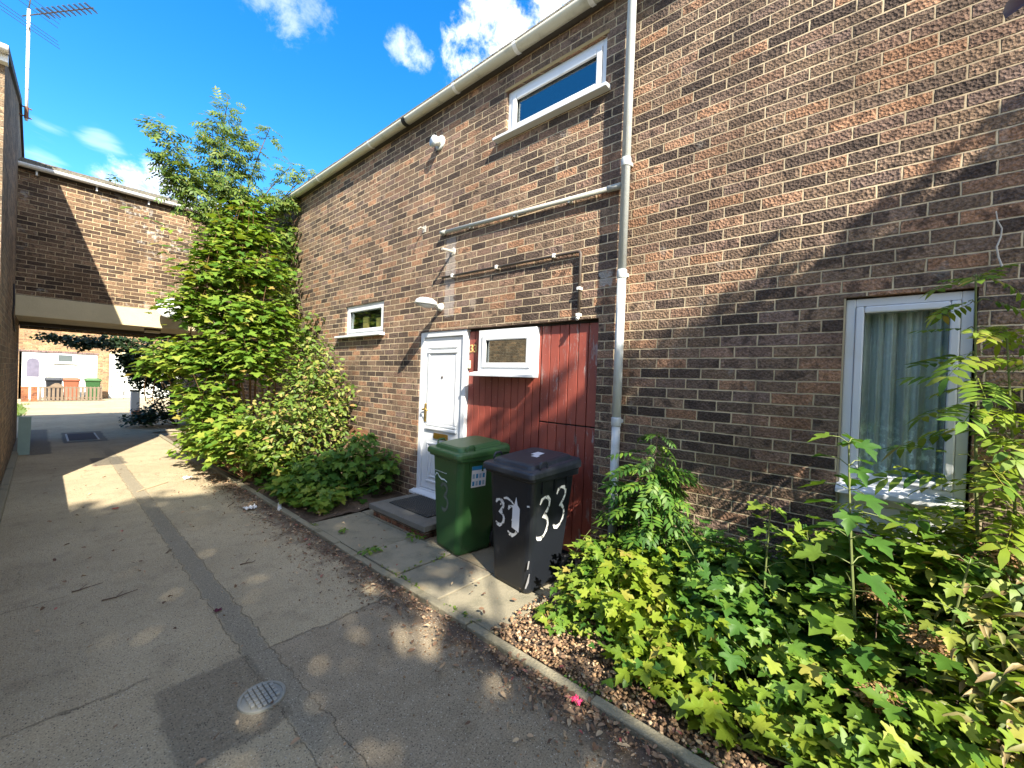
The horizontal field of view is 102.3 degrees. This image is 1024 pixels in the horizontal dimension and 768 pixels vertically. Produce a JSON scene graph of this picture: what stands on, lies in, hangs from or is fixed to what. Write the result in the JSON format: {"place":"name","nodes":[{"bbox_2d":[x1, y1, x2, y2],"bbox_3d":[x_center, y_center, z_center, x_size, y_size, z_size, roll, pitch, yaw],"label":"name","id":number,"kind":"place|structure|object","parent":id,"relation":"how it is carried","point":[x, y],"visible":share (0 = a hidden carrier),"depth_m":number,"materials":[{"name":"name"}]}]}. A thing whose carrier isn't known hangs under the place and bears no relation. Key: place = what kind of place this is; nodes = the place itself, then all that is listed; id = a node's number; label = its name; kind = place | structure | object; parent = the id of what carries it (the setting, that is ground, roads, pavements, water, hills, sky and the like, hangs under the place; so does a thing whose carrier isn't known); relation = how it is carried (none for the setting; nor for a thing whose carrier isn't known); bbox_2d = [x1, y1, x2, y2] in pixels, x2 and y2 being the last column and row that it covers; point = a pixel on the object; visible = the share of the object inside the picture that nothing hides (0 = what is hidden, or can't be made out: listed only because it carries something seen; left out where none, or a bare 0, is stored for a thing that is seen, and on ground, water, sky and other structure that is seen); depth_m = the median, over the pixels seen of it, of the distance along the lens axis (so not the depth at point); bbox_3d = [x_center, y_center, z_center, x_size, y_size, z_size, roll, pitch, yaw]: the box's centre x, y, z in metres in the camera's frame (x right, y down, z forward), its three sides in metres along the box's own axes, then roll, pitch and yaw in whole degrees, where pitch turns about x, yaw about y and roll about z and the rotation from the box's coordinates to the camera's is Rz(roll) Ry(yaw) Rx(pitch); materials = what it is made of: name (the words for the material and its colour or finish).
{"place":"outdoors","nodes":[
{"label":"outdoors","id":0,"kind":"place"},
{"bbox_2d":[17,403,29,415],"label":"grass","id":1,"kind":"structure","parent":0,"point":[20,413],"depth_m":14.04,"materials":[{"name":"green plant"}]},
{"bbox_2d":[102,398,197,431],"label":"yard","id":2,"kind":"structure","parent":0,"point":[121,405],"depth_m":15.37,"materials":[{"name":"concrete"}]},
{"bbox_2d":[29,331,185,417],"bbox_3d":[-11.438,-0.531,12.143,1.668,3.205,3.668,3,1,41],"label":"yew tree","id":3,"kind":"object","parent":2,"relation":"on","point":[88,343],"visible":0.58,"depth_m":11.95,"materials":[{"name":"green plant"}]},
{"bbox_2d":[111,386,134,398],"bbox_3d":[-18.811,0.277,19.989,0.024,0.900,0.950,3,1,41],"label":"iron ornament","id":4,"kind":"object","parent":2,"relation":"on","point":[120,392],"visible":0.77,"depth_m":19.89,"materials":[{"name":"white metal"}]},
{"bbox_2d":[129,390,140,414],"bbox_3d":[-12.447,0.609,13.607,0.240,0.820,0.260,3,1,41],"label":"meter cabinet","id":5,"kind":"object","parent":2,"relation":"on","point":[134,398],"visible":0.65,"depth_m":13.53,"materials":[{"name":"grey metal"}]},
{"bbox_2d":[118,373,193,427],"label":"dark shrub","id":6,"kind":"object","parent":2,"relation":"on","point":[150,416],"visible":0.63,"depth_m":10.98,"materials":[{"name":"green plant"}]},
{"bbox_2d":[18,393,369,522],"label":"ground","id":7,"kind":"structure","parent":0,"point":[167,433],"depth_m":9.93,"materials":[{"name":"soil"}]},
{"bbox_2d":[0,42,24,483],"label":"brick house","id":8,"kind":"structure","parent":7,"relation":"on","point":[11,138],"depth_m":5.64,"materials":[{"name":"brick"}]},
{"bbox_2d":[0,0,97,120],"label":"tv aerial","id":9,"kind":"object","parent":8,"relation":"attached to","point":[26,107],"visible":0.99,"depth_m":7.00,"materials":[{"name":"metal"}]},
{"bbox_2d":[17,328,177,398],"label":"house","id":10,"kind":"structure","parent":7,"relation":"on","point":[39,361],"depth_m":19.11,"materials":[{"name":"brick"}]},
{"bbox_2d":[21,352,46,398],"bbox_3d":[-21.244,-0.379,18.325,0.067,2.070,0.720,3,1,41],"label":"door","id":11,"kind":"structure","parent":10,"relation":"in","point":[34,364],"depth_m":18.30,"materials":[{"name":"white plastic"}]},
{"bbox_2d":[54,353,75,363],"bbox_3d":[-20.556,-1.156,18.975,0.079,0.460,0.760,3,1,41],"label":"window","id":12,"kind":"structure","parent":10,"relation":"in","point":[58,358],"depth_m":18.97,"materials":[{"name":"white plastic"}]},
{"bbox_2d":[78,355,96,373],"bbox_3d":[-20.120,-0.916,19.533,0.014,0.880,0.600,3,1,41],"label":"cupboard door","id":13,"kind":"structure","parent":10,"relation":"in","point":[86,363],"depth_m":19.51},
{"bbox_2d":[108,354,177,397],"bbox_3d":[-18.753,-0.366,21.168,0.050,2.165,2.792,3,1,41],"label":"garage door","id":14,"kind":"structure","parent":10,"relation":"in","point":[116,383],"depth_m":20.36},
{"bbox_2d":[178,0,627,563],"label":"brick house","id":15,"kind":"structure","parent":7,"relation":"on","point":[530,116],"depth_m":4.42,"materials":[{"name":"brick"}]},
{"bbox_2d":[15,157,245,342],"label":"link block","id":16,"kind":"structure","parent":15,"relation":"attached to","point":[89,260],"depth_m":7.84,"materials":[{"name":"brick"}]},
{"bbox_2d":[105,174,124,184],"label":"roof weed","id":17,"kind":"object","parent":16,"relation":"on","point":[115,180],"visible":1,"depth_m":7.92,"materials":[{"name":"plant"}]},
{"bbox_2d":[144,328,160,333],"bbox_3d":[-7.866,-1.160,9.021,0.210,0.085,0.250,3,1,41],"label":"soffit lamp","id":18,"kind":"object","parent":16,"relation":"attached to","point":[149,330],"visible":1,"depth_m":8.96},
{"bbox_2d":[156,298,178,316],"bbox_3d":[-6.998,-1.546,8.434,0.457,0.434,0.410,2,1,12],"label":"satellite dish","id":19,"kind":"object","parent":16,"relation":"attached to","point":[162,312],"visible":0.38,"depth_m":8.34,"materials":[{"name":"metal"}]},
{"bbox_2d":[262,210,324,454],"bbox_3d":[-4.018,-1.037,7.472,2.356,4.744,0.440,3,1,41],"label":"climbing ivy","id":20,"kind":"object","parent":15,"relation":"attached to","point":[290,297],"visible":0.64,"depth_m":7.52,"materials":[{"name":"green plant"}]},
{"bbox_2d":[334,301,384,338],"bbox_3d":[-2.252,-0.947,6.160,1.330,0.493,0.180,3,1,41],"label":"window","id":21,"kind":"structure","parent":15,"relation":"in","point":[374,331],"depth_m":6.12,"materials":[{"name":"white plastic"}]},
{"bbox_2d":[363,317,369,327],"bbox_3d":[-2.215,-0.878,6.266,0.150,0.270,0.030,3,1,41],"label":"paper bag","id":22,"kind":"object","parent":15,"relation":"in","point":[366,322],"visible":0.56,"depth_m":6.23,"materials":[{"name":"yellow paper"}]},
{"bbox_2d":[376,317,380,326],"bbox_3d":[-1.926,-0.850,6.012,0.160,0.240,0.030,3,1,41],"label":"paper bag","id":23,"kind":"object","parent":15,"relation":"in","point":[378,322],"visible":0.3,"depth_m":6.01,"materials":[{"name":"yellow paper"}]},
{"bbox_2d":[415,297,443,311],"bbox_3d":[-0.955,-0.927,4.756,0.179,0.128,0.380,3,1,41],"label":"wall lamp","id":24,"kind":"object","parent":15,"relation":"attached to","point":[425,302],"visible":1,"depth_m":4.67,"materials":[{"name":"white plastic"}]},
{"bbox_2d":[429,135,444,150],"bbox_3d":[-0.895,-2.904,4.932,0.172,0.168,0.100,3,1,41],"label":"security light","id":25,"kind":"object","parent":15,"relation":"attached to","point":[437,142],"visible":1,"depth_m":4.91,"materials":[{"name":"white plastic"}]},
{"bbox_2d":[421,336,462,489],"bbox_3d":[-0.851,0.367,4.923,0.710,1.857,0.120,3,1,41],"label":"door","id":26,"kind":"structure","parent":15,"relation":"in","point":[443,356],"depth_m":4.95,"materials":[{"name":"white plastic"}]},
{"bbox_2d":[441,247,455,255],"bbox_3d":[-0.736,-1.534,4.723,0.098,0.098,0.161,3,1,41],"label":"overflow stub","id":27,"kind":"object","parent":15,"relation":"attached to","point":[452,251],"visible":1,"depth_m":4.75,"materials":[{"name":"white plastic"}]},
{"bbox_2d":[467,360,470,368],"bbox_3d":[-0.485,-0.219,4.638,0.036,0.090,0.026,3,1,41],"label":"doorbell","id":28,"kind":"object","parent":15,"relation":"attached to","point":[469,364],"visible":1,"depth_m":4.63,"materials":[{"name":"beige plastic"}]},
{"bbox_2d":[468,327,539,377],"bbox_3d":[-0.079,-0.319,4.207,0.890,0.493,0.160,3,1,41],"label":"window","id":29,"kind":"structure","parent":15,"relation":"in","point":[511,352],"depth_m":4.18,"materials":[{"name":"white plastic"}]},
{"bbox_2d":[441,250,582,319],"bbox_3d":[-0.117,-0.912,4.233,1.920,0.652,0.058,3,1,41],"label":"overflow pipe","id":30,"kind":"object","parent":15,"relation":"attached to","point":[579,289],"visible":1,"depth_m":3.78,"materials":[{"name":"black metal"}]},
{"bbox_2d":[439,182,620,235],"bbox_3d":[0.035,-1.694,4.113,2.344,0.156,0.079,3,1,42],"label":"waste pipe","id":31,"kind":"object","parent":15,"relation":"attached to","point":[608,189],"visible":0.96,"depth_m":3.89,"materials":[{"name":"white plastic"}]},
{"bbox_2d":[492,38,610,143],"bbox_3d":[0.355,-2.750,3.911,1.310,0.498,0.180,3,1,41],"label":"window","id":32,"kind":"structure","parent":15,"relation":"in","point":[581,78],"depth_m":3.85,"materials":[{"name":"white plastic"}]},
{"bbox_2d":[539,422,594,556],"bbox_3d":[0.479,0.948,3.792,0.611,1.143,0.021,3,1,41],"label":"lower cupboard door","id":33,"kind":"structure","parent":15,"relation":"in","point":[576,441],"depth_m":3.69,"materials":[{"name":"red paint"}]},
{"bbox_2d":[540,322,598,426],"bbox_3d":[0.516,-0.090,3.781,0.611,0.910,0.021,3,1,41],"label":"upper cupboard door","id":34,"kind":"structure","parent":15,"relation":"in","point":[569,352],"depth_m":3.76,"materials":[{"name":"red paint"}]},
{"bbox_2d":[156,433,717,767],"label":"kerb","id":35,"kind":"structure","parent":7,"relation":"on","point":[667,747],"depth_m":2.40,"materials":[{"name":"concrete"}]},
{"bbox_2d":[616,0,1023,694],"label":"brick house","id":36,"kind":"structure","parent":7,"relation":"on","point":[812,182],"depth_m":2.58,"materials":[{"name":"brick"}]},
{"bbox_2d":[607,0,636,537],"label":"downpipe","id":37,"kind":"object","parent":36,"relation":"attached to","point":[622,274],"visible":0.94,"depth_m":3.27,"materials":[{"name":"white plastic"}]},
{"bbox_2d":[858,310,948,480],"bbox_3d":[2.222,0.061,2.359,0.490,1.070,0.070,3,1,41],"label":"net curtain","id":38,"kind":"object","parent":36,"relation":"hanging from","point":[891,408],"visible":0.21,"depth_m":2.36,"materials":[{"name":"white fabric"}]},
{"bbox_2d":[834,290,974,550],"bbox_3d":[2.144,0.186,2.280,0.525,1.365,0.180,3,1,41],"label":"window","id":39,"kind":"structure","parent":36,"relation":"in","point":[954,466],"depth_m":2.28,"materials":[{"name":"white plastic"}]},
{"bbox_2d":[995,211,1002,266],"bbox_3d":[2.401,-0.715,2.030,0.016,0.282,0.035,2,1,-33],"label":"ivy root","id":40,"kind":"object","parent":36,"relation":"attached to","point":[998,256],"visible":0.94,"depth_m":2.03,"materials":[{"name":"grey plant"}]},
{"bbox_2d":[0,0,569,208],"label":"sky","id":41,"kind":"structure","parent":0,"point":[327,76],"materials":[{"name":"blue"}]},
{"bbox_2d":[0,399,682,767],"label":"path","id":42,"kind":"structure","parent":0,"point":[68,699],"depth_m":2.39,"materials":[{"name":"concrete"}]},
{"bbox_2d":[0,438,17,522],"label":"wall foot strip","id":43,"kind":"object","parent":42,"relation":"on","point":[5,484],"depth_m":5.48,"materials":[{"name":"concrete"}]},
{"bbox_2d":[17,417,31,454],"bbox_3d":[-8.464,0.899,7.155,0.089,0.655,0.153,3,1,41],"label":"leaning board","id":44,"kind":"object","parent":42,"relation":"on","point":[24,434],"visible":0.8,"depth_m":7.14,"materials":[{"name":"teal wood"}]},
{"bbox_2d":[21,386,28,401],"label":"brick pillar","id":45,"kind":"structure","parent":42,"relation":"on","point":[24,393],"depth_m":16.82,"materials":[{"name":"brick"}]},
{"bbox_2d":[31,386,37,401],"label":"brick pillar","id":46,"kind":"structure","parent":42,"relation":"on","point":[34,391],"depth_m":17.01,"materials":[{"name":"brick"}]},
{"bbox_2d":[44,377,62,399],"bbox_3d":[-20.123,0.201,18.101,0.618,0.995,0.560,3,1,41],"label":"wheelie bin","id":47,"kind":"object","parent":42,"relation":"on","point":[50,381],"visible":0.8,"depth_m":17.92,"materials":[{"name":"black plastic"}]},
{"bbox_2d":[38,383,101,400],"bbox_3d":[-19.041,0.355,17.821,0.160,0.770,1.890,3,1,41],"label":"picket fence","id":48,"kind":"object","parent":42,"relation":"on","point":[70,397],"visible":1,"depth_m":17.75,"materials":[{"name":"brown wood"}]},
{"bbox_2d":[63,377,80,399],"bbox_3d":[-19.780,0.210,18.492,0.618,0.995,0.560,3,1,41],"label":"wheelie bin","id":49,"kind":"object","parent":42,"relation":"on","point":[70,381],"visible":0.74,"depth_m":18.33,"materials":[{"name":"orange plastic"}]},
{"bbox_2d":[65,433,99,441],"bbox_3d":[-9.499,1.168,9.107,1.300,0.024,0.480,3,1,41],"label":"inspection cover","id":50,"kind":"object","parent":42,"relation":"on","point":[81,436],"visible":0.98,"depth_m":9.02,"materials":[{"name":"metal"}]},
{"bbox_2d":[72,582,102,591],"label":"twig","id":51,"kind":"object","parent":42,"relation":"on","point":[85,587],"visible":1,"depth_m":2.93,"materials":[{"name":"brown wood"}]},
{"bbox_2d":[84,378,101,399],"bbox_3d":[-19.331,0.221,19.003,0.618,0.995,0.560,3,1,41],"label":"wheelie bin","id":52,"kind":"object","parent":42,"relation":"on","point":[92,382],"visible":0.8,"depth_m":18.84,"materials":[{"name":"green plastic"}]},
{"bbox_2d":[101,589,137,600],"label":"twig","id":53,"kind":"object","parent":42,"relation":"on","point":[117,595],"visible":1,"depth_m":2.85,"materials":[{"name":"brown wood"}]},
{"bbox_2d":[237,680,285,714],"bbox_3d":[-1.224,1.532,2.019,0.205,0.029,0.205,3,1,41],"label":"drain cover","id":54,"kind":"object","parent":42,"relation":"on","point":[258,698],"visible":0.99,"depth_m":2.00,"materials":[{"name":"metal"}]},
{"bbox_2d":[171,469,667,767],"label":"grit","id":55,"kind":"object","parent":42,"relation":"on","point":[523,695],"visible":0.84,"depth_m":2.66,"materials":[{"name":"brown gravel"}]},
{"bbox_2d":[34,454,812,767],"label":"leaf litter","id":56,"kind":"object","parent":42,"relation":"on","point":[568,695],"visible":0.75,"depth_m":2.24,"materials":[{"name":"brown plant"}]},
{"bbox_2d":[242,504,256,509],"bbox_3d":[-3.018,1.411,4.748,0.113,0.044,0.131,3,1,41],"label":"paper scrap","id":57,"kind":"object","parent":56,"relation":"on","point":[251,507],"visible":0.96,"depth_m":4.73,"materials":[{"name":"white paper"}]},
{"bbox_2d":[569,694,583,705],"bbox_3d":[0.320,1.565,2.051,0.065,0.029,0.054,3,1,41],"label":"sweet wrapper","id":58,"kind":"object","parent":56,"relation":"on","point":[573,698],"visible":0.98,"depth_m":2.05,"materials":[{"name":"pink plastic"}]},
{"bbox_2d":[530,680,533,709],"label":"twig","id":59,"kind":"object","parent":42,"relation":"on","point":[532,699],"visible":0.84,"depth_m":2.04,"materials":[{"name":"brown wood"}]},
{"bbox_2d":[312,509,580,635],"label":"paving","id":60,"kind":"structure","parent":0,"point":[444,572],"depth_m":3.39,"materials":[{"name":"concrete"}]},
{"bbox_2d":[338,527,348,532],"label":"weed","id":61,"kind":"object","parent":60,"relation":"on","point":[344,529],"visible":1,"depth_m":4.06,"materials":[{"name":"green plant"}]},
{"bbox_2d":[357,545,386,555],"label":"weed","id":62,"kind":"object","parent":60,"relation":"on","point":[373,548],"visible":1,"depth_m":3.61,"materials":[{"name":"green plant"}]},
{"bbox_2d":[369,493,436,538],"bbox_3d":[-0.996,1.437,4.534,1.020,0.165,0.689,3,1,41],"label":"door step","id":63,"kind":"object","parent":60,"relation":"on","point":[395,515],"depth_m":4.26,"materials":[{"name":"concrete"}]},
{"bbox_2d":[389,495,435,517],"bbox_3d":[-0.981,1.348,4.577,0.700,0.012,0.430,3,1,41],"label":"doormat","id":64,"kind":"object","parent":63,"relation":"on","point":[422,505],"visible":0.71,"depth_m":4.56,"materials":[{"name":"rubber"}]},
{"bbox_2d":[406,529,426,541],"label":"weed","id":65,"kind":"object","parent":60,"relation":"on","point":[412,533],"visible":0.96,"depth_m":3.99,"materials":[{"name":"green plant"}]},
{"bbox_2d":[428,436,509,554],"bbox_3d":[-0.413,1.015,3.898,0.618,0.995,0.560,2,1,-40],"label":"wheelie bin","id":66,"kind":"object","parent":60,"relation":"on","point":[463,495],"visible":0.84,"depth_m":3.70,"materials":[{"name":"green plastic"}]},
{"bbox_2d":[483,447,581,592],"bbox_3d":[0.157,1.042,3.294,0.618,0.995,0.560,1,1,-44],"label":"wheelie bin","id":67,"kind":"object","parent":60,"relation":"on","point":[531,489],"visible":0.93,"depth_m":3.11,"materials":[{"name":"black plastic"}]},
{"bbox_2d":[165,435,961,767],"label":"flower bed soil","id":68,"kind":"structure","parent":0,"point":[349,505],"depth_m":2.35,"materials":[{"name":"brown soil"}]},
{"bbox_2d":[119,195,309,458],"bbox_3d":[-4.331,-0.887,6.172,2.174,4.526,2.278,3,1,41],"label":"sycamore clump","id":69,"kind":"object","parent":68,"relation":"on","point":[180,357],"visible":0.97,"depth_m":6.02,"materials":[{"name":"green plant"}]},
{"bbox_2d":[133,86,317,396],"bbox_3d":[-4.794,-1.807,7.073,1.141,6.334,2.683,3,1,41],"label":"ash tree","id":70,"kind":"object","parent":68,"relation":"on","point":[218,184],"visible":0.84,"depth_m":6.74,"materials":[{"name":"green plant"}]},
{"bbox_2d":[166,406,307,481],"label":"sycamore bush","id":71,"kind":"object","parent":68,"relation":"on","point":[219,444],"visible":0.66,"depth_m":5.56,"materials":[{"name":"green plant"}]},
{"bbox_2d":[224,332,361,482],"bbox_3d":[-3.061,0.308,5.819,1.536,2.226,1.587,3,1,41],"label":"privet bush","id":72,"kind":"object","parent":68,"relation":"on","point":[305,412],"visible":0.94,"depth_m":5.81,"materials":[{"name":"green plant"}]},
{"bbox_2d":[219,443,391,509],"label":"ground cover","id":73,"kind":"object","parent":68,"relation":"on","point":[371,488],"visible":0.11,"depth_m":5.25,"materials":[{"name":"green plant"}]},
{"bbox_2d":[269,473,352,514],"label":"sycamore bush","id":74,"kind":"object","parent":68,"relation":"on","point":[326,499],"visible":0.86,"depth_m":4.71,"materials":[{"name":"green plant"}]},
{"bbox_2d":[261,432,401,497],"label":"sycamore bush","id":75,"kind":"object","parent":68,"relation":"on","point":[336,464],"visible":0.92,"depth_m":5.22,"materials":[{"name":"green plant"}]},
{"bbox_2d":[311,523,724,763],"bbox_3d":[-0.091,1.534,3.316,4.373,0.050,1.277,3,1,41],"label":"moss","id":76,"kind":"object","parent":68,"relation":"on","point":[628,711],"visible":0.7,"depth_m":2.19,"materials":[{"name":"green plant"}]},
{"bbox_2d":[532,520,633,638],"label":"sycamore bush","id":77,"kind":"object","parent":68,"relation":"on","point":[568,601],"visible":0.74,"depth_m":2.76,"materials":[{"name":"green plant"}]},
{"bbox_2d":[575,531,731,701],"bbox_3d":[0.826,1.302,2.466,0.866,0.589,1.111,2,1,-5],"label":"sycamore bush","id":78,"kind":"object","parent":68,"relation":"on","point":[643,615],"visible":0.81,"depth_m":2.35,"materials":[{"name":"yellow plant"}]},
{"bbox_2d":[613,432,694,579],"bbox_3d":[0.968,0.949,2.956,0.572,1.214,0.540,2,1,-4],"label":"rowan sapling","id":79,"kind":"object","parent":68,"relation":"on","point":[651,526],"visible":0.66,"depth_m":2.85,"materials":[{"name":"green plant"}]},
{"bbox_2d":[591,448,763,612],"bbox_3d":[1.103,1.036,2.901,1.204,1.098,0.643,3,1,41],"label":"rowan bush","id":80,"kind":"object","parent":68,"relation":"on","point":[665,509],"visible":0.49,"depth_m":2.88,"materials":[{"name":"green plant"}]},
{"bbox_2d":[490,584,925,767],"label":"gravel","id":81,"kind":"structure","parent":68,"relation":"on","point":[677,737],"depth_m":2.17,"materials":[{"name":"brown gravel"}]},
{"bbox_2d":[559,565,922,766],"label":"ground cover","id":82,"kind":"object","parent":68,"relation":"on","point":[624,663],"visible":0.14,"depth_m":2.16,"materials":[{"name":"green plant"}]},
{"bbox_2d":[648,518,874,712],"bbox_3d":[1.339,1.202,2.359,1.107,0.831,1.092,2,1,-19],"label":"sycamore bush","id":83,"kind":"object","parent":68,"relation":"on","point":[714,583],"visible":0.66,"depth_m":2.25,"materials":[{"name":"green plant"}]},
{"bbox_2d":[726,499,806,638],"bbox_3d":[1.367,1.105,2.233,0.459,0.944,0.409,3,1,41],"label":"maple sapling","id":84,"kind":"object","parent":68,"relation":"on","point":[773,581],"visible":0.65,"depth_m":2.20,"materials":[{"name":"green plant"}]},
{"bbox_2d":[659,606,911,767],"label":"sycamore bush","id":85,"kind":"object","parent":68,"relation":"on","point":[708,705],"visible":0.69,"depth_m":1.82,"materials":[{"name":"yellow plant"}]},
{"bbox_2d":[703,573,935,767],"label":"sycamore bush","id":86,"kind":"object","parent":68,"relation":"on","point":[807,662],"visible":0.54,"depth_m":1.83,"materials":[{"name":"green plant"}]},
{"bbox_2d":[641,465,1023,702],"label":"ash bush","id":87,"kind":"object","parent":68,"relation":"on","point":[873,523],"visible":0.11,"depth_m":2.00,"materials":[{"name":"plant"}]},
{"bbox_2d":[789,432,934,764],"bbox_3d":[1.553,0.912,1.851,0.508,1.354,0.547,3,1,41],"label":"maple sapling","id":88,"kind":"object","parent":68,"relation":"on","point":[863,655],"visible":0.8,"depth_m":1.82,"materials":[{"name":"green plant"}]},
{"bbox_2d":[844,675,907,728],"bbox_3d":[1.444,1.395,1.648,0.190,0.423,0.176,3,1,41],"label":"flower head","id":89,"kind":"object","parent":68,"relation":"on","point":[868,701],"visible":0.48,"depth_m":1.63},
{"bbox_2d":[849,582,909,709],"bbox_3d":[1.636,1.250,1.859,0.202,0.723,0.188,3,1,41],"label":"flower head","id":90,"kind":"object","parent":68,"relation":"on","point":[869,589],"visible":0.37,"depth_m":1.85},
{"bbox_2d":[783,501,1012,681],"bbox_3d":[1.863,1.090,1.970,1.001,1.062,0.672,3,1,41],"label":"sycamore bush","id":91,"kind":"object","parent":68,"relation":"on","point":[908,546],"visible":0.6,"depth_m":1.90,"materials":[{"name":"green plant"}]},
{"bbox_2d":[786,570,1023,767],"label":"sycamore bush","id":92,"kind":"object","parent":68,"relation":"on","point":[901,753],"visible":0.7,"depth_m":1.57,"materials":[{"name":"green plant"}]},
{"bbox_2d":[898,624,956,765],"bbox_3d":[1.647,1.292,1.650,0.188,0.643,0.170,2,1,-33],"label":"flower head","id":93,"kind":"object","parent":68,"relation":"on","point":[925,643],"visible":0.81,"depth_m":1.63},
{"bbox_2d":[869,549,1010,747],"bbox_3d":[1.734,1.129,1.646,0.330,0.936,0.390,2,1,-29],"label":"maple sapling","id":94,"kind":"object","parent":68,"relation":"on","point":[949,639],"visible":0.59,"depth_m":1.59,"materials":[{"name":"green plant"}]},
{"bbox_2d":[858,263,1023,703],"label":"ash sapling","id":95,"kind":"object","parent":68,"relation":"on","point":[1000,584],"visible":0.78,"depth_m":1.84,"materials":[{"name":"green plant"}]},
{"bbox_2d":[874,593,1023,767],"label":"sycamore bush","id":96,"kind":"object","parent":68,"relation":"on","point":[977,731],"visible":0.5,"depth_m":1.45,"materials":[{"name":"green plant"}]},
{"bbox_2d":[888,510,1023,767],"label":"hydrangea bush","id":97,"kind":"object","parent":68,"relation":"on","point":[986,629],"visible":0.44,"depth_m":1.51,"materials":[{"name":"green plant"}]},
{"bbox_2d":[994,402,1023,549],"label":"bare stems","id":98,"kind":"object","parent":97,"relation":"attached to","point":[1009,473],"visible":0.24,"depth_m":1.84,"materials":[{"name":"brown plant"}]},
{"bbox_2d":[902,326,1023,674],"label":"ash sapling","id":99,"kind":"object","parent":68,"relation":"on","point":[1003,557],"visible":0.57,"depth_m":1.78,"materials":[{"name":"green plant"}]},
{"bbox_2d":[937,359,1023,642],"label":"ash sapling","id":100,"kind":"object","parent":68,"relation":"on","point":[1012,629],"visible":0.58,"depth_m":1.74,"materials":[{"name":"green plant"}]},
{"bbox_2d":[969,542,1023,571],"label":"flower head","id":101,"kind":"object","parent":68,"relation":"on","point":[996,554],"visible":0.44,"depth_m":1.70},
{"bbox_2d":[1003,0,1023,18],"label":"plum tree","id":102,"kind":"object","parent":68,"relation":"on","point":[1011,7],"visible":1,"depth_m":0.94,"materials":[{"name":"plant"}]}
]}

